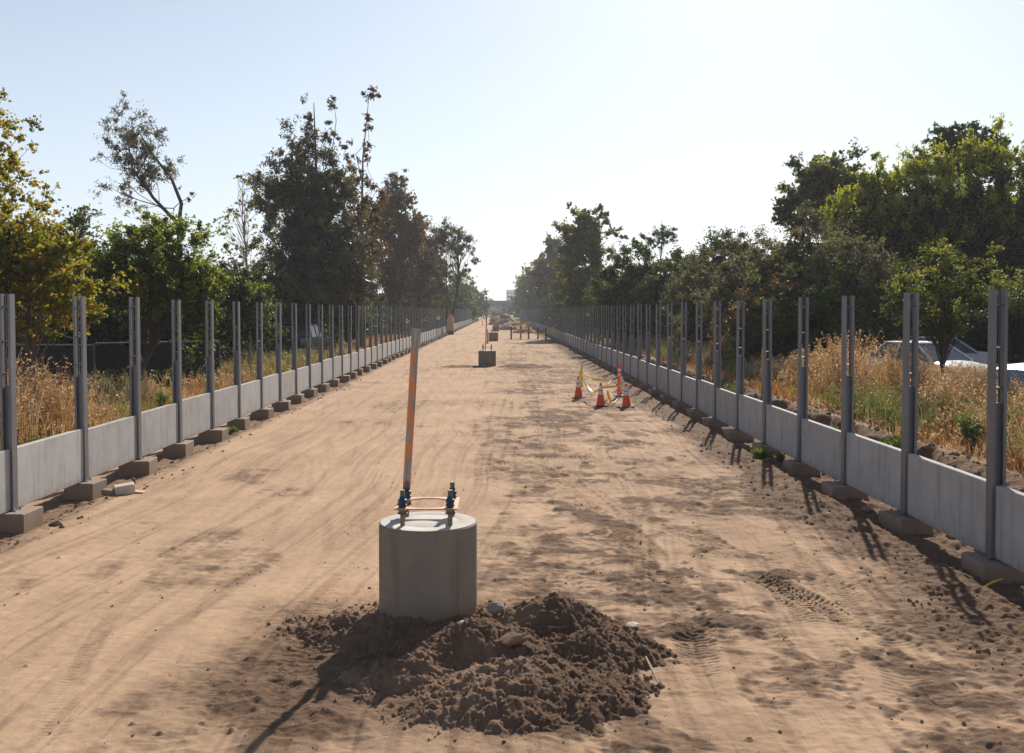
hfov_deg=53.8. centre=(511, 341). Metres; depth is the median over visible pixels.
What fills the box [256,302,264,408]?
steel post
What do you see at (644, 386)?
concrete footing
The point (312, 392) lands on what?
concrete footing
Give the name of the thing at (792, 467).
concrete footing
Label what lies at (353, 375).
concrete footing
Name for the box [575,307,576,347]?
steel post
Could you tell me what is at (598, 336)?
steel post
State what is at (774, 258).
olive tree
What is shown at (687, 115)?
sky
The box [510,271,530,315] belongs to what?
broadleaf tree
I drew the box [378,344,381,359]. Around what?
concrete barrier
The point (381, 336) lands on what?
steel post
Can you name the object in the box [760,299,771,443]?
steel post
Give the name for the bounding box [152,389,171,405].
weed plant
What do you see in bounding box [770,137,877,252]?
broadleaf tree
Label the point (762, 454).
weed plant
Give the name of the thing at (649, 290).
broadleaf tree
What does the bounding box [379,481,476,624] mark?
concrete pier
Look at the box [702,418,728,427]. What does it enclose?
concrete footing
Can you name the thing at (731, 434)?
concrete footing
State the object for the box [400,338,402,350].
concrete barrier
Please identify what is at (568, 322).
steel post
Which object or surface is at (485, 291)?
broadleaf tree
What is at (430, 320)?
steel post
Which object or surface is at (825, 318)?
tree
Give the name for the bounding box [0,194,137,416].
sycamore tree
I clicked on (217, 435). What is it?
concrete footing
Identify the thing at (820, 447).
concrete barrier
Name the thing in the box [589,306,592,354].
steel post
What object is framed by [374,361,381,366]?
concrete footing
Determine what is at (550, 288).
broadleaf tree
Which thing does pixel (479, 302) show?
broadleaf tree
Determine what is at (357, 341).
steel post
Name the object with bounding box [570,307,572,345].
steel post
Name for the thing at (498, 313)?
screen fence
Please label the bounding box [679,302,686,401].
steel post
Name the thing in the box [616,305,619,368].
steel post
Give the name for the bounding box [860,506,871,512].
rock
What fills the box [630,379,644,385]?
concrete footing
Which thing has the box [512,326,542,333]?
dirt mound
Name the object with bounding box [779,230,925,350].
olive tree
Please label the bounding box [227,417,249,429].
concrete footing
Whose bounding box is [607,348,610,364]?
concrete barrier
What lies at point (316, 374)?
concrete barrier
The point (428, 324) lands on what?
steel post
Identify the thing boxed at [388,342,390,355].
concrete barrier
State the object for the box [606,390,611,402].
caution tape
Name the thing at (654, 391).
concrete footing
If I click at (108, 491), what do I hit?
concrete chunk
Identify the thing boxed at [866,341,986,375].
parked car
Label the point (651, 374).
concrete barrier
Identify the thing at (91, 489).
concrete footing
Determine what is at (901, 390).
weed plant
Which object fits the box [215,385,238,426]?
concrete barrier
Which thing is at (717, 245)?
broadleaf tree
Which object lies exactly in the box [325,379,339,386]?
concrete footing
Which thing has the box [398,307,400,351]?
steel post
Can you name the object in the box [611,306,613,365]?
steel post
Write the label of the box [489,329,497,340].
concrete pier
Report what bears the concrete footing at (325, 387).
on the ground at (86, 663)
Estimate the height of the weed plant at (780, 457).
0.299 m
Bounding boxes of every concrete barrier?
[0,449,10,514]
[17,428,83,507]
[88,415,136,477]
[141,403,178,456]
[182,392,211,439]
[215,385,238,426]
[241,379,260,416]
[263,373,279,407]
[282,370,295,399]
[297,366,309,392]
[311,362,321,387]
[323,358,332,382]
[334,355,341,377]
[343,354,350,374]
[352,352,357,370]
[359,349,364,367]
[366,347,370,364]
[372,346,376,362]
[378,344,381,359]
[383,343,386,357]
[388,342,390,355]
[392,341,395,354]
[396,339,398,352]
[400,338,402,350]
[403,338,405,349]
[587,341,589,353]
[590,342,592,355]
[594,344,596,357]
[598,345,600,360]
[602,347,605,362]
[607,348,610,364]
[612,350,615,367]
[618,351,622,370]
[624,353,629,374]
[631,355,636,378]
[639,359,645,382]
[647,363,655,387]
[657,365,666,393]
[669,369,679,399]
[682,375,695,407]
[698,379,713,417]
[716,387,735,427]
[738,394,761,440]
[766,404,796,459]
[800,418,840,480]
[845,432,900,510]
[906,453,985,553]
[993,485,1023,572]
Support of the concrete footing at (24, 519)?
on the ground at (86, 663)
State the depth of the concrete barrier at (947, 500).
12.49 m
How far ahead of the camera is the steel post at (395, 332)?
65.28 m
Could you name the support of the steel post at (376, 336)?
on the concrete footing at (379, 363)
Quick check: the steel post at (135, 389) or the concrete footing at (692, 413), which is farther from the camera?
the concrete footing at (692, 413)
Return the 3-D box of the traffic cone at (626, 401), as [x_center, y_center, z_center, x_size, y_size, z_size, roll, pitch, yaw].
[3.380,1.594,29.848,0.370,0.708,0.370,0,3,38]
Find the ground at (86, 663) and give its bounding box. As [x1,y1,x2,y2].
[0,313,1023,752]
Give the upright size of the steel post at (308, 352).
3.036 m
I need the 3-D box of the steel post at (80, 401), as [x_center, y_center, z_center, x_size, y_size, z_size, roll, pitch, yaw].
[-7.061,0.784,16.510,0.240,3.036,0.200,0,2,-1]
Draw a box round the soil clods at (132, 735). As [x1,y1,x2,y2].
[4,413,418,744]
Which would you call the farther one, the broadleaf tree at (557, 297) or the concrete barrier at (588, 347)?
the broadleaf tree at (557, 297)
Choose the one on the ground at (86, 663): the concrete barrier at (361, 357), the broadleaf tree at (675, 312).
the broadleaf tree at (675, 312)
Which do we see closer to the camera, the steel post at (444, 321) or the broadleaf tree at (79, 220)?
the broadleaf tree at (79, 220)
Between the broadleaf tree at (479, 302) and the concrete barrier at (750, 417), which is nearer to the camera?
the concrete barrier at (750, 417)
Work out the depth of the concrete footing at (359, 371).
47.98 m
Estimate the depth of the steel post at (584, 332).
67.36 m
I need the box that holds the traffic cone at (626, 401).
[618,383,634,407]
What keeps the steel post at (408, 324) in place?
on the concrete footing
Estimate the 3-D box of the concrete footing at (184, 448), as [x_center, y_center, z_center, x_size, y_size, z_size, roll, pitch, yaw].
[-7.093,2.310,21.446,0.477,0.340,0.662,0,2,-3]
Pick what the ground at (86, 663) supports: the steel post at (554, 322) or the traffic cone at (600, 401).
the traffic cone at (600, 401)
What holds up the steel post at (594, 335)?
on the concrete footing
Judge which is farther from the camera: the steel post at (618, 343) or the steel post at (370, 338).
the steel post at (370, 338)
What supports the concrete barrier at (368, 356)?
on the concrete footing at (366, 368)
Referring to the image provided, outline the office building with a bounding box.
[506,290,514,300]
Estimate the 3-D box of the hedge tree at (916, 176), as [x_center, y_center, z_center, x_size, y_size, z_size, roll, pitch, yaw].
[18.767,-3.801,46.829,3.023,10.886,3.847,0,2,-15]
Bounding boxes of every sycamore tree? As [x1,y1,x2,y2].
[0,87,89,238]
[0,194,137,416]
[551,201,629,331]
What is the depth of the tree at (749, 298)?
36.95 m
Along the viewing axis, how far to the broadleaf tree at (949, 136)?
61.35 m
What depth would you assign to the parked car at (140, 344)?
43.13 m
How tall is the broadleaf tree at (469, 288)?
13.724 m
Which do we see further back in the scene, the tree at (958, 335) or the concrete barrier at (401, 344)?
the concrete barrier at (401, 344)
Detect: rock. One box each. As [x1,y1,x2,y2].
[49,520,62,525]
[485,601,504,613]
[499,632,528,646]
[627,622,639,628]
[835,495,847,500]
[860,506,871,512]
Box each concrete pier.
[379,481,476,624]
[478,344,495,365]
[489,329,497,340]
[493,323,498,330]
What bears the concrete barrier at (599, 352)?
on the concrete footing
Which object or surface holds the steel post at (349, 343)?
on the concrete footing at (353, 375)
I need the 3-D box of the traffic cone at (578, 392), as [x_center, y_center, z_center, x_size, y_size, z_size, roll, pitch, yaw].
[2.173,1.496,33.035,0.370,0.708,0.370,0,3,33]
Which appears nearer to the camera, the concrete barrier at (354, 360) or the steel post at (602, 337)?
the concrete barrier at (354, 360)
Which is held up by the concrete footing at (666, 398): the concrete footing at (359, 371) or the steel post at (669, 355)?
the steel post at (669, 355)
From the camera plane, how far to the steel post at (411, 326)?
77.41 m
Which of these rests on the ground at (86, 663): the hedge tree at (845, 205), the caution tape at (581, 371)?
the hedge tree at (845, 205)
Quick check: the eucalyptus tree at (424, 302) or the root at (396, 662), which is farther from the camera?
the eucalyptus tree at (424, 302)
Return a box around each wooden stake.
[403,328,420,489]
[485,313,487,349]
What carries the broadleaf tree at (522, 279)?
on the ground at (86, 663)
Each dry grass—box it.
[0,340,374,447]
[621,328,1023,470]
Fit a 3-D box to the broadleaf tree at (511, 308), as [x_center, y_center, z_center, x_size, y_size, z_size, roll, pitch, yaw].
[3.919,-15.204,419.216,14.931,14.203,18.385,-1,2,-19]
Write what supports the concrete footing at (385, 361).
on the ground at (86, 663)
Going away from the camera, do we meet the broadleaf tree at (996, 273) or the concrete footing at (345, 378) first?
the broadleaf tree at (996, 273)
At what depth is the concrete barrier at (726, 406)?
24.74 m
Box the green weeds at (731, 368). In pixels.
[635,339,1023,442]
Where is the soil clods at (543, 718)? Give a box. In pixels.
[264,593,678,742]
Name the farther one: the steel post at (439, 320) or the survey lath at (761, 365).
the steel post at (439, 320)
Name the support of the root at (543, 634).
on the dirt mound at (580, 647)
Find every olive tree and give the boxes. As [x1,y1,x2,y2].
[658,226,744,351]
[681,224,812,344]
[694,198,884,342]
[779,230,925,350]
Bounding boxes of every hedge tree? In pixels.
[819,184,867,267]
[847,150,894,264]
[867,161,921,280]
[893,141,943,273]
[911,134,987,310]
[948,126,994,350]
[964,112,1023,363]
[1003,138,1023,362]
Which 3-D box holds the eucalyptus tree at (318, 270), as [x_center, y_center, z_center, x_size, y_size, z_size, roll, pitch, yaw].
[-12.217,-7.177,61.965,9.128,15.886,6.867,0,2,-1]
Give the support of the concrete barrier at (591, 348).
on the concrete footing
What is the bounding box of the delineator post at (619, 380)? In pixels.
[613,362,622,396]
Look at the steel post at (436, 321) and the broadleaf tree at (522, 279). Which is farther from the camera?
the broadleaf tree at (522, 279)
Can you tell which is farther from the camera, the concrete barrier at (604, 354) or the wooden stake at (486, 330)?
the concrete barrier at (604, 354)
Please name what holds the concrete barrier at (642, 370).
on the concrete footing at (633, 382)
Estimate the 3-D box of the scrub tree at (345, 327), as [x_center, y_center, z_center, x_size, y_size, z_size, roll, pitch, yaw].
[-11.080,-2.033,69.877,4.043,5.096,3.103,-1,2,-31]
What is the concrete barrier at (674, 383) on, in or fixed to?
on the concrete footing at (677, 404)
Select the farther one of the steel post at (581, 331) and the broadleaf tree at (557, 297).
the broadleaf tree at (557, 297)
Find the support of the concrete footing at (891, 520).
on the ground at (86, 663)
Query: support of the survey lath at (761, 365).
on the ground at (86, 663)
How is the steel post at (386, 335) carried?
on the concrete footing
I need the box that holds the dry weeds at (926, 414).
[636,339,1023,462]
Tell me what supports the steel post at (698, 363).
on the concrete footing at (692, 413)
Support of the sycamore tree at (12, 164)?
on the ground at (86, 663)
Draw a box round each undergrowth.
[6,268,253,360]
[92,279,422,368]
[565,289,974,346]
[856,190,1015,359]
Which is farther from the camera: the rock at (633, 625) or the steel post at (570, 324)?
the steel post at (570, 324)
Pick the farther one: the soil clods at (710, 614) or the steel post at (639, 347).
the steel post at (639, 347)
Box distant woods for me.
[483,298,510,314]
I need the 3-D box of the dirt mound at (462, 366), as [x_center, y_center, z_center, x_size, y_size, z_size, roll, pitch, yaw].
[-2.573,1.301,51.400,2.160,0.217,2.320,0,2,-1]
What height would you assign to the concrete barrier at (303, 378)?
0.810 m
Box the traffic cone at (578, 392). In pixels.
[571,376,585,397]
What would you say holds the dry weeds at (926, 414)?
on the ground at (86, 663)
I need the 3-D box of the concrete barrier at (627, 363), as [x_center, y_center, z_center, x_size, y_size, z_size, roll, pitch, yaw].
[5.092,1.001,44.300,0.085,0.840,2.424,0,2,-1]
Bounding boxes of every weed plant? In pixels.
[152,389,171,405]
[222,426,238,434]
[723,382,744,392]
[750,446,775,460]
[774,452,785,462]
[877,421,900,448]
[894,377,922,404]
[953,410,986,448]
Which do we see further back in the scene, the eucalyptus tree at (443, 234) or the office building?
the office building
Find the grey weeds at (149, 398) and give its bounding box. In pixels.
[0,343,353,449]
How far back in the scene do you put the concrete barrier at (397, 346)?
66.53 m
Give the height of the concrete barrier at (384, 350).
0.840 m
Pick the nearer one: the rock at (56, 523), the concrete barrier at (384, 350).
the rock at (56, 523)
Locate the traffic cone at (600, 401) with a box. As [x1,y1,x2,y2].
[593,383,607,406]
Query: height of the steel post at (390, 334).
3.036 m
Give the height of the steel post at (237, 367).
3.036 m
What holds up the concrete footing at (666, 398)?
on the ground at (86, 663)
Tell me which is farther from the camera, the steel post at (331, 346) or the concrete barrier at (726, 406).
the steel post at (331, 346)
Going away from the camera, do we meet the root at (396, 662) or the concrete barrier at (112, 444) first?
the root at (396, 662)
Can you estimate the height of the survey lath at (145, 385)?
1.000 m
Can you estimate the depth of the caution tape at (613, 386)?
30.61 m
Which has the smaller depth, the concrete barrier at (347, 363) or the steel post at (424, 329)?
the concrete barrier at (347, 363)
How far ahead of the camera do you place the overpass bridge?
423.67 m
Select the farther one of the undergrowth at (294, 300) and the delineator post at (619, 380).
the undergrowth at (294, 300)
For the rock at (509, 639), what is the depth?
7.98 m
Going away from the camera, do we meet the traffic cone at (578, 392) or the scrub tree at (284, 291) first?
the traffic cone at (578, 392)
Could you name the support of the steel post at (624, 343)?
on the concrete footing
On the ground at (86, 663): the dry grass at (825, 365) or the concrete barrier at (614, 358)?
the dry grass at (825, 365)
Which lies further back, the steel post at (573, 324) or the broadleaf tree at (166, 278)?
the steel post at (573, 324)
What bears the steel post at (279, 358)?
on the concrete footing at (283, 405)
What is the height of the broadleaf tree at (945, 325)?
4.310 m
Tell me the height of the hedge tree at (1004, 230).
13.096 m
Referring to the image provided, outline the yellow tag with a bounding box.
[984,578,1003,586]
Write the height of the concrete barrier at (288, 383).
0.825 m
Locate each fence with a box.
[7,343,94,388]
[95,340,220,389]
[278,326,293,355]
[492,312,511,316]
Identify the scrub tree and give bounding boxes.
[219,257,290,356]
[250,255,303,336]
[331,295,378,342]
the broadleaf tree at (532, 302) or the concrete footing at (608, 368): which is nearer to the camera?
the concrete footing at (608, 368)
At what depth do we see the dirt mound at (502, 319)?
198.12 m
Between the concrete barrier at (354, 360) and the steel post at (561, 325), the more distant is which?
the steel post at (561, 325)
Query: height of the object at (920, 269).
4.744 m
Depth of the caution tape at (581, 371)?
32.92 m
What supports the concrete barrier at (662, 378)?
on the concrete footing at (666, 398)
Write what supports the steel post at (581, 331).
on the concrete footing
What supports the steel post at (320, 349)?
on the concrete footing at (325, 387)
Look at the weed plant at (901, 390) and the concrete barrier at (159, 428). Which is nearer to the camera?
the concrete barrier at (159, 428)
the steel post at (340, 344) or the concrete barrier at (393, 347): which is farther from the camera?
the concrete barrier at (393, 347)
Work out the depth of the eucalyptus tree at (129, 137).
59.42 m
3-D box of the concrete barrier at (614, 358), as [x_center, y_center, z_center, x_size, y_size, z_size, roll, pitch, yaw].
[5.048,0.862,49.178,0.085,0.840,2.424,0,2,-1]
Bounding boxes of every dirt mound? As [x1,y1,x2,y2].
[275,591,677,737]
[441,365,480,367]
[487,313,518,324]
[498,363,553,367]
[499,321,524,329]
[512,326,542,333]
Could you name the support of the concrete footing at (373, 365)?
on the ground at (86, 663)
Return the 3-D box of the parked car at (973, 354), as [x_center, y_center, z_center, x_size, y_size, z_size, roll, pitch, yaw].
[14.419,0.574,35.693,4.575,1.490,1.800,0,2,9]
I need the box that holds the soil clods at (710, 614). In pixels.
[290,384,1022,749]
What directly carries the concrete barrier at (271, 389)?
on the concrete footing at (266, 413)
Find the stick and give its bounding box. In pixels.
[645,656,658,683]
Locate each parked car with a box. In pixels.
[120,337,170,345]
[858,336,987,364]
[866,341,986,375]
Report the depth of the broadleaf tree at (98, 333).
40.01 m
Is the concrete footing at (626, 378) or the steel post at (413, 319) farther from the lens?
the steel post at (413, 319)
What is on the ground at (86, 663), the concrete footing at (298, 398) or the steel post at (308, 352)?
the concrete footing at (298, 398)
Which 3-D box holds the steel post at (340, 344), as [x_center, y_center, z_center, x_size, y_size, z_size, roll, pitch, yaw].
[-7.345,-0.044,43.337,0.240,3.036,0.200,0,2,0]
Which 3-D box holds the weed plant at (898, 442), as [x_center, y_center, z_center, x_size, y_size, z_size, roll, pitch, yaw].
[6.650,1.920,17.646,0.574,1.076,0.676,0,2,-1]
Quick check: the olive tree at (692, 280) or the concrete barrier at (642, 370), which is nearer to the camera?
the concrete barrier at (642, 370)
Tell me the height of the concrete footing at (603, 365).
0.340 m
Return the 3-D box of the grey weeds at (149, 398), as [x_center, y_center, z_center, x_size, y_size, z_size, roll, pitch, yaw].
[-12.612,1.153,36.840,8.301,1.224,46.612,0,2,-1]
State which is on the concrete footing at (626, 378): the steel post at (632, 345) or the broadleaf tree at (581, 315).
the steel post at (632, 345)
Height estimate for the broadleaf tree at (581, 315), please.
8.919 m
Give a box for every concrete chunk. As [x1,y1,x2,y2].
[101,488,114,495]
[114,482,146,494]
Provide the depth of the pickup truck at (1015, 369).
24.05 m
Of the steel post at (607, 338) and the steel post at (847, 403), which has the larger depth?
the steel post at (607, 338)
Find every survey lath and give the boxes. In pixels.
[145,370,146,399]
[761,348,762,387]
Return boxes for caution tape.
[529,324,555,334]
[580,365,582,387]
[582,376,598,392]
[592,378,606,380]
[602,384,627,388]
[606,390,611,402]
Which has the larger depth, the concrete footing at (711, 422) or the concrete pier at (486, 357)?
the concrete pier at (486, 357)
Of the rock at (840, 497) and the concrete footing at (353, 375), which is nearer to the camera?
the rock at (840, 497)
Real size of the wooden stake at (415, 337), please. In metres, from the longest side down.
1.685 x 0.090 x 0.026 m
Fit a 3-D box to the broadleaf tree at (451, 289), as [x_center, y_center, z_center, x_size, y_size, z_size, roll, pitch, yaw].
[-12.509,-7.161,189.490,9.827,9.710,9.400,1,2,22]
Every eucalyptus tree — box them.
[87,90,196,248]
[243,93,386,328]
[340,85,394,347]
[354,169,438,333]
[383,211,448,330]
[411,256,456,320]
[423,216,480,333]
[431,238,456,332]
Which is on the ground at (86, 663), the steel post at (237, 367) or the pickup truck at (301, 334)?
the pickup truck at (301, 334)
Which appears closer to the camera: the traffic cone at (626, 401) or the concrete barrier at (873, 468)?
the concrete barrier at (873, 468)
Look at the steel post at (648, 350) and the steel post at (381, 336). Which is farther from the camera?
the steel post at (381, 336)
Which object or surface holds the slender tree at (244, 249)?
on the ground at (86, 663)
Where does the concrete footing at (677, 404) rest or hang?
on the ground at (86, 663)
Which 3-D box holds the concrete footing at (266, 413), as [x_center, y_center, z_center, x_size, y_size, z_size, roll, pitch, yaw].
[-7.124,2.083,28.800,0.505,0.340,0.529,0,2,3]
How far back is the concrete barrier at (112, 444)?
17.72 m
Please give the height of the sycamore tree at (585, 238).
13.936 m
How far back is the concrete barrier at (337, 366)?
42.30 m
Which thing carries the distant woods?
on the ground at (86, 663)
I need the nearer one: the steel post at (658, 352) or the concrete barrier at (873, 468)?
the concrete barrier at (873, 468)
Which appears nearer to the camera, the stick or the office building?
the stick
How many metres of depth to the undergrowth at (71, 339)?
43.07 m
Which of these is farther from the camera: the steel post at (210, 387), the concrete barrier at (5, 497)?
the steel post at (210, 387)
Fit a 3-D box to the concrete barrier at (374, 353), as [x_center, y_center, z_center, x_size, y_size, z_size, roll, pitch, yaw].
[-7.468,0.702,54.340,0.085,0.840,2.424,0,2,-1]
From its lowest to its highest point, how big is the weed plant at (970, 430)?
0.688 m
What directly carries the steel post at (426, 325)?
on the concrete footing
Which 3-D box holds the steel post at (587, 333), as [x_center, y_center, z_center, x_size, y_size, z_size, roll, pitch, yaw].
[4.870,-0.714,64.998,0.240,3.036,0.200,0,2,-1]
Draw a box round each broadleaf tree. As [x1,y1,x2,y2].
[5,203,126,347]
[54,232,176,346]
[68,205,268,385]
[146,245,288,359]
[427,284,476,319]
[449,268,478,300]
[462,293,484,320]
[471,285,491,316]
[478,288,489,317]
[501,295,519,317]
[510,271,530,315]
[513,250,549,318]
[520,232,583,319]
[520,287,548,318]
[539,271,565,320]
[547,263,581,323]
[565,268,591,329]
[582,260,638,342]
[586,237,686,342]
[621,241,713,340]
[652,260,710,347]
[690,225,758,339]
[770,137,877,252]
[875,238,1023,379]
[912,120,1019,188]
[970,266,1023,314]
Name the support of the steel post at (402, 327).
on the concrete footing
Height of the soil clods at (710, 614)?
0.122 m
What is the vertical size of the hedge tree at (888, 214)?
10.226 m
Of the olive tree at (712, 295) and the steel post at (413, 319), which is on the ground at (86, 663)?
the olive tree at (712, 295)
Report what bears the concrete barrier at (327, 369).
on the concrete footing at (325, 387)
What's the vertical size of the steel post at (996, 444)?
3.036 m
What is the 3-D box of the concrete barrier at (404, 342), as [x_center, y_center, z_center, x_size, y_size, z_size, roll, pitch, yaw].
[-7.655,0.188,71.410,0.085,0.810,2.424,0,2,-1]
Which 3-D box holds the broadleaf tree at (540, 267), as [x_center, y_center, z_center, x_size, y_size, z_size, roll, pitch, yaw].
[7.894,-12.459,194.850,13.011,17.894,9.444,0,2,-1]
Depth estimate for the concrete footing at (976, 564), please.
11.06 m
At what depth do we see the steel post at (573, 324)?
77.19 m
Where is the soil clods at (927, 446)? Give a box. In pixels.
[666,364,1023,551]
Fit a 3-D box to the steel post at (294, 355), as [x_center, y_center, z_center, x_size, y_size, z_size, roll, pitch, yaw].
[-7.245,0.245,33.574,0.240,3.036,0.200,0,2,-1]
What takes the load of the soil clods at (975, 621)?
on the ground at (86, 663)
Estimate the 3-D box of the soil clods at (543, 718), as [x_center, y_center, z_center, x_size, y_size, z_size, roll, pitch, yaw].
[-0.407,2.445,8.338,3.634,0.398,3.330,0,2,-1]
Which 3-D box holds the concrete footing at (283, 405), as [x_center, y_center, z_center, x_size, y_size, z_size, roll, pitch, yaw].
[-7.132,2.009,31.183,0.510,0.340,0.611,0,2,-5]
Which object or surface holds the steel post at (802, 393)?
on the concrete footing at (792, 467)
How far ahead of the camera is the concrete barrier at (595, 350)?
59.14 m
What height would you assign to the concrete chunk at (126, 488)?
0.194 m
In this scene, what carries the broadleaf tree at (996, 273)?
on the ground at (86, 663)
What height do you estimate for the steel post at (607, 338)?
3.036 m
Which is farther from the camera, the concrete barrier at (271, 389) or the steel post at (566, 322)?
the steel post at (566, 322)
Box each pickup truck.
[268,324,328,352]
[996,363,1023,389]
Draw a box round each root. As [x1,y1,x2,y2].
[390,658,418,669]
[541,625,568,636]
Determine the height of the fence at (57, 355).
1.800 m
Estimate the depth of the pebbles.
7.23 m
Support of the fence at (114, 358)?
on the ground at (86, 663)
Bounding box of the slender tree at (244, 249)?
[212,175,278,369]
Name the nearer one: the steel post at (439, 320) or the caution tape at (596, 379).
the caution tape at (596, 379)
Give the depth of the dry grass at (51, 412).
21.20 m
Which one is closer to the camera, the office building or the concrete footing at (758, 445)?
the concrete footing at (758, 445)
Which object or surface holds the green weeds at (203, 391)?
on the ground at (86, 663)
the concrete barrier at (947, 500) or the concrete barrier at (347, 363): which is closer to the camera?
the concrete barrier at (947, 500)
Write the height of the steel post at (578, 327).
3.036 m
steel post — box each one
[0,294,20,511]
[72,296,90,481]
[129,297,144,458]
[171,300,183,442]
[205,301,216,428]
[233,302,242,417]
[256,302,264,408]
[275,303,282,400]
[291,303,298,394]
[306,304,311,388]
[318,304,324,383]
[329,305,333,378]
[339,305,343,375]
[348,305,351,371]
[356,305,359,368]
[362,305,366,365]
[369,306,372,363]
[374,306,378,360]
[380,306,382,358]
[385,309,387,356]
[389,307,391,354]
[394,307,396,353]
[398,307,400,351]
[401,307,403,350]
[404,307,406,348]
[407,307,409,347]
[410,307,412,335]
[413,307,414,328]
[420,308,422,342]
[423,319,424,341]
[425,308,426,340]
[427,308,428,339]
[430,308,431,329]
[432,308,433,337]
[435,308,436,336]
[438,308,439,335]
[443,308,444,333]
[554,308,555,336]
[558,308,559,339]
[561,308,562,340]
[563,308,564,332]
[564,308,566,342]
[566,307,568,343]
[568,307,570,344]
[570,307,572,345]
[572,307,574,346]
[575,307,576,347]
[577,307,579,337]
[580,307,582,350]
[583,307,585,351]
[586,307,588,353]
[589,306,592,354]
[593,306,595,356]
[596,306,599,358]
[601,306,603,360]
[605,306,608,363]
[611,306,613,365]
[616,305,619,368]
[623,305,626,371]
[629,305,633,375]
[636,304,641,379]
[645,304,650,383]
[655,304,660,389]
[666,303,671,394]
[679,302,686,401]
[694,302,701,409]
[712,301,720,418]
[734,300,744,430]
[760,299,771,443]
[794,297,808,461]
[837,296,854,484]
[896,292,918,515]
[980,289,1007,559]
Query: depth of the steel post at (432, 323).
101.83 m
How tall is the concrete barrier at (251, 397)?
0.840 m
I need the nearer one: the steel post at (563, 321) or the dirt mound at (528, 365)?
the dirt mound at (528, 365)
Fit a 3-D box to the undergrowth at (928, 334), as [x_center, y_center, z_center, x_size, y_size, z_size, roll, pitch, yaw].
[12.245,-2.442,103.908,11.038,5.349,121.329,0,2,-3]
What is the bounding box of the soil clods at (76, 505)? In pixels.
[0,376,372,549]
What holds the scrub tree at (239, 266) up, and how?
on the ground at (86, 663)
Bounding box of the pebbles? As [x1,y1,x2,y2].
[349,604,648,721]
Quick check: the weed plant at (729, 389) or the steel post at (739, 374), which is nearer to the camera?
the steel post at (739, 374)
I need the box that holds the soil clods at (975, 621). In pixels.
[594,374,1023,664]
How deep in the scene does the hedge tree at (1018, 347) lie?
46.44 m
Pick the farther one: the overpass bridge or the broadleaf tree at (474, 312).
the overpass bridge
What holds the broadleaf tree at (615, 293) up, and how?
on the ground at (86, 663)
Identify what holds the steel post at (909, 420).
on the concrete footing at (891, 520)
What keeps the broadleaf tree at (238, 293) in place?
on the ground at (86, 663)
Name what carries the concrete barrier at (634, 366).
on the concrete footing at (626, 378)
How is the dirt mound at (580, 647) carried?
on the ground at (86, 663)
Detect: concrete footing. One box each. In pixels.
[0,506,43,533]
[64,478,106,500]
[118,457,157,476]
[163,440,193,457]
[198,428,228,442]
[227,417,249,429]
[251,408,273,419]
[272,400,290,410]
[286,394,303,403]
[301,388,317,396]
[313,383,329,391]
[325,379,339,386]
[337,375,349,382]
[345,372,356,378]
[352,368,362,374]
[361,366,370,371]
[367,363,376,368]
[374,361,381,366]
[379,359,388,363]
[601,363,610,367]
[606,366,615,370]
[623,376,635,380]
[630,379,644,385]
[639,384,652,389]
[648,389,665,394]
[661,394,677,401]
[672,401,692,407]
[686,409,709,418]
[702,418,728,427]
[724,429,753,440]
[752,442,780,453]
[783,460,819,475]
[821,481,867,499]
[878,510,932,534]
[961,552,1023,584]
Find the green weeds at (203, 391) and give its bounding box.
[0,340,355,443]
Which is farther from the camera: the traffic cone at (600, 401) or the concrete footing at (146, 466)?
the traffic cone at (600, 401)
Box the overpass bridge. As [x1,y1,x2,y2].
[485,301,509,316]
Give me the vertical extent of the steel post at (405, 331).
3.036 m
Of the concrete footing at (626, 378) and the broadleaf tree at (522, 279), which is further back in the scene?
the broadleaf tree at (522, 279)
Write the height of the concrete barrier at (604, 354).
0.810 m
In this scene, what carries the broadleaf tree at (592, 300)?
on the ground at (86, 663)
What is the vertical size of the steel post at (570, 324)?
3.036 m
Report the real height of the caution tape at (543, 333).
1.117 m
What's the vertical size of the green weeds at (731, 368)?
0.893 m
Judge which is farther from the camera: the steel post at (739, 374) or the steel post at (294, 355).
the steel post at (294, 355)
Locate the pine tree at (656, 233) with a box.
[638,221,677,259]
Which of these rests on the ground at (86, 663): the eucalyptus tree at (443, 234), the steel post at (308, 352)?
the eucalyptus tree at (443, 234)
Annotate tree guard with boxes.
[447,314,453,334]
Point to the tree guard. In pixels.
(450, 324)
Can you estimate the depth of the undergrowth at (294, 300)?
69.53 m
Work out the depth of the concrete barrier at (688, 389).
29.80 m
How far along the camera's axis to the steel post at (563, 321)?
89.32 m
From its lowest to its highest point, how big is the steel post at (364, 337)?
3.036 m
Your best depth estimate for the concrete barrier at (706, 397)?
27.17 m
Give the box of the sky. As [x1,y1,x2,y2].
[0,0,1023,310]
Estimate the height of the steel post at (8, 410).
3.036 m
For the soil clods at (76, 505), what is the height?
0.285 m
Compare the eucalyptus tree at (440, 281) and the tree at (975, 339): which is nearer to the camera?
the tree at (975, 339)
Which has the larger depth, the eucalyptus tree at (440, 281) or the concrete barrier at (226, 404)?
the eucalyptus tree at (440, 281)

